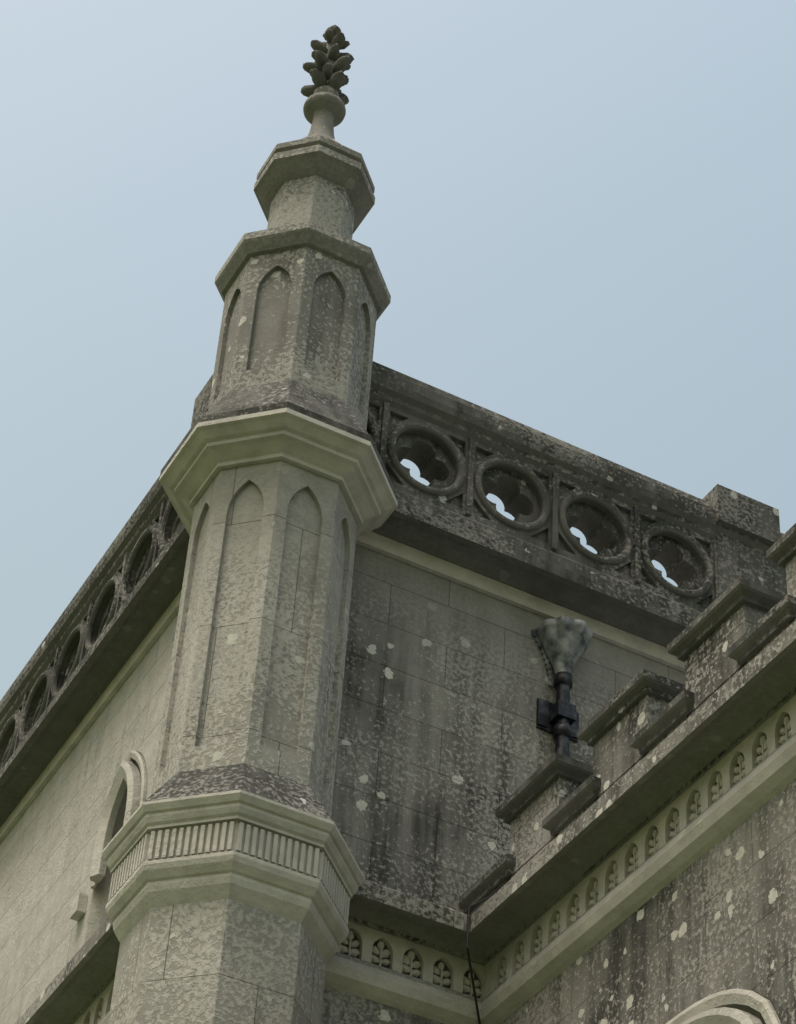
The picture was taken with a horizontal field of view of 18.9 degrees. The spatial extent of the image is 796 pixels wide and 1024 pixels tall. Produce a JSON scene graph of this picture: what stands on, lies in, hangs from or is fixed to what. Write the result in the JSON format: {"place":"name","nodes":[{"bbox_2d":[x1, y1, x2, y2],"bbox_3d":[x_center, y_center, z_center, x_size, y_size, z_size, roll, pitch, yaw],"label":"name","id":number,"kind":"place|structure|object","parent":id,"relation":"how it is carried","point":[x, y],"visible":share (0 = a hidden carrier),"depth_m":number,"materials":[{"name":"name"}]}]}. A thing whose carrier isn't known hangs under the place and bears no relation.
{"place":"outdoors","nodes":[
{"label":"outdoors","id":0,"kind":"place"},
{"bbox_2d":[0,614,177,1023],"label":"tower wall","id":1,"kind":"structure","parent":0,"point":[47,844],"depth_m":18.43,"materials":[{"name":"grey stone"}]},
{"bbox_2d":[0,398,786,769],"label":"parapet panels","id":2,"kind":"object","parent":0,"point":[516,492],"visible":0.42,"depth_m":18.55,"materials":[{"name":"grey stone"}]},
{"bbox_2d":[0,402,718,770],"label":"quatrefoil rings","id":3,"kind":"object","parent":2,"relation":"attached to","point":[158,544],"visible":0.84,"depth_m":18.55,"materials":[{"name":"grey stone"}]},
{"bbox_2d":[0,0,795,700],"label":"sky","id":4,"kind":"structure","parent":0,"point":[579,229],"materials":[{"name":"blue"}]},
{"bbox_2d":[191,373,780,595],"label":"parapet piers","id":5,"kind":"structure","parent":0,"point":[747,516],"depth_m":19.18,"materials":[{"name":"grey stone"}]},
{"bbox_2d":[723,989,781,1023],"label":"groove","id":6,"kind":"object","parent":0,"point":[752,1011],"visible":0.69,"depth_m":12.79},
{"label":"ground","id":7,"kind":"structure","parent":0,"visible":0},
{"bbox_2d":[108,899,325,1023],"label":"turret base shaft","id":8,"kind":"object","parent":7,"relation":"on","point":[225,961],"visible":1,"depth_m":14.05,"materials":[{"name":"stone"}]},
{"bbox_2d":[102,789,364,963],"bbox_3d":[-1.055,2.470,14.886,1.540,0.650,1.540,22,-44,-19],"label":"turret cornice band","id":9,"kind":"object","parent":8,"relation":"on","point":[265,854],"visible":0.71,"depth_m":14.48,"materials":[{"name":"stone"}]},
{"bbox_2d":[144,763,333,821],"bbox_3d":[-1.026,2.088,15.223,1.540,0.370,1.540,22,-44,-19],"label":"ledge","id":10,"kind":"object","parent":9,"relation":"on","point":[272,786],"visible":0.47,"depth_m":14.75,"materials":[{"name":"grey stone"}]},
{"bbox_2d":[151,460,356,816],"bbox_3d":[-0.943,0.984,16.197,1.080,2.580,1.080,22,-44,-19],"label":"turret shaft","id":11,"kind":"object","parent":9,"relation":"on","point":[278,484],"visible":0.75,"depth_m":15.86,"materials":[{"name":"grey stone"}]},
{"bbox_2d":[165,483,344,784],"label":"recessed arched panels","id":12,"kind":"object","parent":11,"relation":"attached to","point":[282,708],"visible":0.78,"depth_m":15.85,"materials":[{"name":"grey stone"}]},
{"bbox_2d":[159,408,397,535],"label":"turret cornice","id":13,"kind":"structure","parent":11,"relation":"on","point":[208,451],"depth_m":16.72,"materials":[{"name":"stone"}]},
{"bbox_2d":[160,379,397,501],"bbox_3d":[-0.842,-0.364,17.386,1.590,0.540,1.590,22,-44,-19],"label":"sloped ledge","id":14,"kind":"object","parent":11,"relation":"on","point":[315,404],"depth_m":16.87,"materials":[{"name":"grey stone"}]},
{"bbox_2d":[208,247,376,429],"bbox_3d":[-0.787,-1.094,18.030,1.090,1.410,1.090,22,-44,-19],"label":"turret upper stage","id":15,"kind":"object","parent":14,"relation":"on","point":[304,268],"visible":0.65,"depth_m":17.77,"materials":[{"name":"grey stone"}]},
{"bbox_2d":[219,269,365,409],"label":"recessed arched panels","id":16,"kind":"object","parent":15,"relation":"attached to","point":[323,341],"visible":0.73,"depth_m":17.72,"materials":[{"name":"grey stone"}]},
{"bbox_2d":[215,221,390,320],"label":"cornice","id":17,"kind":"structure","parent":15,"relation":"on","point":[335,245],"depth_m":18.17,"materials":[{"name":"grey stone"}]},
{"bbox_2d":[254,135,374,238],"bbox_3d":[-0.692,-2.363,19.150,0.910,1.160,0.910,22,-44,-19],"label":"pinnacle cap","id":18,"kind":"object","parent":17,"relation":"on","point":[322,181],"visible":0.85,"depth_m":19.01,"materials":[{"name":"grey stone"}]},
{"bbox_2d":[302,35,345,143],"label":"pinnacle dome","id":19,"kind":"structure","parent":18,"relation":"on","point":[324,110],"depth_m":19.91,"materials":[{"name":"grey stone"}]},
{"bbox_2d":[301,25,353,104],"bbox_3d":[-0.584,-3.854,20.472,0.442,0.951,0.451,22,-44,-19],"label":"finial","id":20,"kind":"object","parent":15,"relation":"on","point":[321,70],"visible":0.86,"depth_m":20.28,"materials":[{"name":"stone"}]},
{"bbox_2d":[317,544,685,1023],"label":"tower walls","id":21,"kind":"structure","parent":7,"relation":"on","point":[445,748],"depth_m":16.70,"materials":[{"name":"grey stone"}]},
{"bbox_2d":[69,750,146,920],"bbox_3d":[-2.031,2.182,17.349,0.090,1.125,1.320,22,-44,-19],"label":"window molding","id":22,"kind":"structure","parent":21,"relation":"attached to","point":[130,779],"depth_m":17.39,"materials":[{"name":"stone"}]},
{"bbox_2d":[84,751,146,943],"bbox_3d":[-1.915,2.381,17.265,0.200,1.530,0.860,22,-44,-19],"label":"window reveal","id":23,"kind":"object","parent":21,"relation":"attached to","point":[98,916],"depth_m":17.36,"materials":[{"name":"stone"}]},
{"bbox_2d":[0,532,684,843],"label":"cornice fascia","id":24,"kind":"structure","parent":21,"relation":"attached to","point":[490,587],"depth_m":18.01,"materials":[{"name":"grey stone"}]},
{"bbox_2d":[0,502,693,826],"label":"cornice","id":25,"kind":"structure","parent":21,"relation":"attached to","point":[141,611],"depth_m":18.03,"materials":[{"name":"stone"}]},
{"bbox_2d":[0,361,785,731],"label":"parapet rails","id":26,"kind":"object","parent":21,"relation":"on","point":[492,429],"visible":0.2,"depth_m":18.71,"materials":[{"name":"grey stone"}]},
{"bbox_2d":[536,698,578,742],"bbox_3d":[1.182,1.465,17.198,0.340,0.260,0.148,22,-44,-19],"label":"pipe bracket","id":27,"kind":"object","parent":21,"relation":"attached to","point":[548,714],"visible":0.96,"depth_m":17.17,"materials":[{"name":"black metal"}]},
{"bbox_2d":[553,671,572,756],"bbox_3d":[1.139,2.089,16.637,0.138,2.380,0.138,22,-44,-19],"label":"downpipe","id":28,"kind":"object","parent":27,"relation":"attached to","point":[562,727],"visible":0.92,"depth_m":17.10,"materials":[{"name":"metal"}]},
{"bbox_2d":[535,616,593,674],"bbox_3d":[1.220,1.059,17.548,0.432,0.415,0.439,22,-44,-19],"label":"rainwater hopper","id":29,"kind":"object","parent":21,"relation":"attached to","point":[564,641],"visible":0.97,"depth_m":17.50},
{"bbox_2d":[531,629,552,686],"bbox_3d":[1.057,1.070,17.532,0.178,0.452,0.018,22,-44,-19],"label":"hopper strap","id":30,"kind":"object","parent":29,"relation":"attached to","point":[547,664],"visible":1,"depth_m":17.53,"materials":[{"name":"grey metal"}]},
{"bbox_2d":[500,778,795,1023],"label":"wing walls","id":31,"kind":"structure","parent":7,"relation":"on","point":[719,916],"depth_m":13.31,"materials":[{"name":"grey stone"}]},
{"bbox_2d":[98,733,795,1023],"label":"string course","id":32,"kind":"object","parent":31,"relation":"attached to","point":[756,788],"visible":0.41,"depth_m":14.46,"materials":[{"name":"stone"}]},
{"bbox_2d":[74,695,795,1023],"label":"frieze plates","id":33,"kind":"object","parent":32,"relation":"on","point":[487,975],"visible":0.75,"depth_m":14.75,"materials":[{"name":"grey stone"}]},
{"bbox_2d":[15,621,795,1023],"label":"cornice","id":34,"kind":"structure","parent":33,"relation":"on","point":[755,693],"depth_m":14.71,"materials":[{"name":"stone"}]},
{"bbox_2d":[470,554,795,915],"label":"wing parapet","id":35,"kind":"structure","parent":34,"relation":"on","point":[711,668],"depth_m":14.58,"materials":[{"name":"grey stone"}]},
{"bbox_2d":[459,523,795,913],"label":"wing copings","id":36,"kind":"object","parent":35,"relation":"on","point":[771,623],"visible":0.49,"depth_m":14.60,"materials":[{"name":"grey stone"}]},
{"bbox_2d":[87,716,790,1023],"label":"frieze arch ornaments","id":37,"kind":"object","parent":33,"relation":"attached to","point":[716,790],"visible":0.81,"depth_m":14.82},
{"bbox_2d":[340,715,789,997],"bbox_3d":[-0.004,2.588,15.006,1.815,0.250,12.876,34,-49,-30],"label":"frieze","id":38,"kind":"object","parent":33,"relation":"attached to","point":[436,962],"visible":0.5,"depth_m":15.31,"materials":[{"name":"stone"}]},
{"bbox_2d":[466,876,510,1023],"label":"cable","id":39,"kind":"object","parent":31,"relation":"attached to","point":[467,943],"visible":0.53,"depth_m":15.23,"materials":[{"name":"black plastic"}]},
{"bbox_2d":[666,988,781,1023],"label":"arch molding","id":40,"kind":"structure","parent":31,"relation":"attached to","point":[710,1009],"depth_m":12.66,"materials":[{"name":"grey stone"}]}
]}

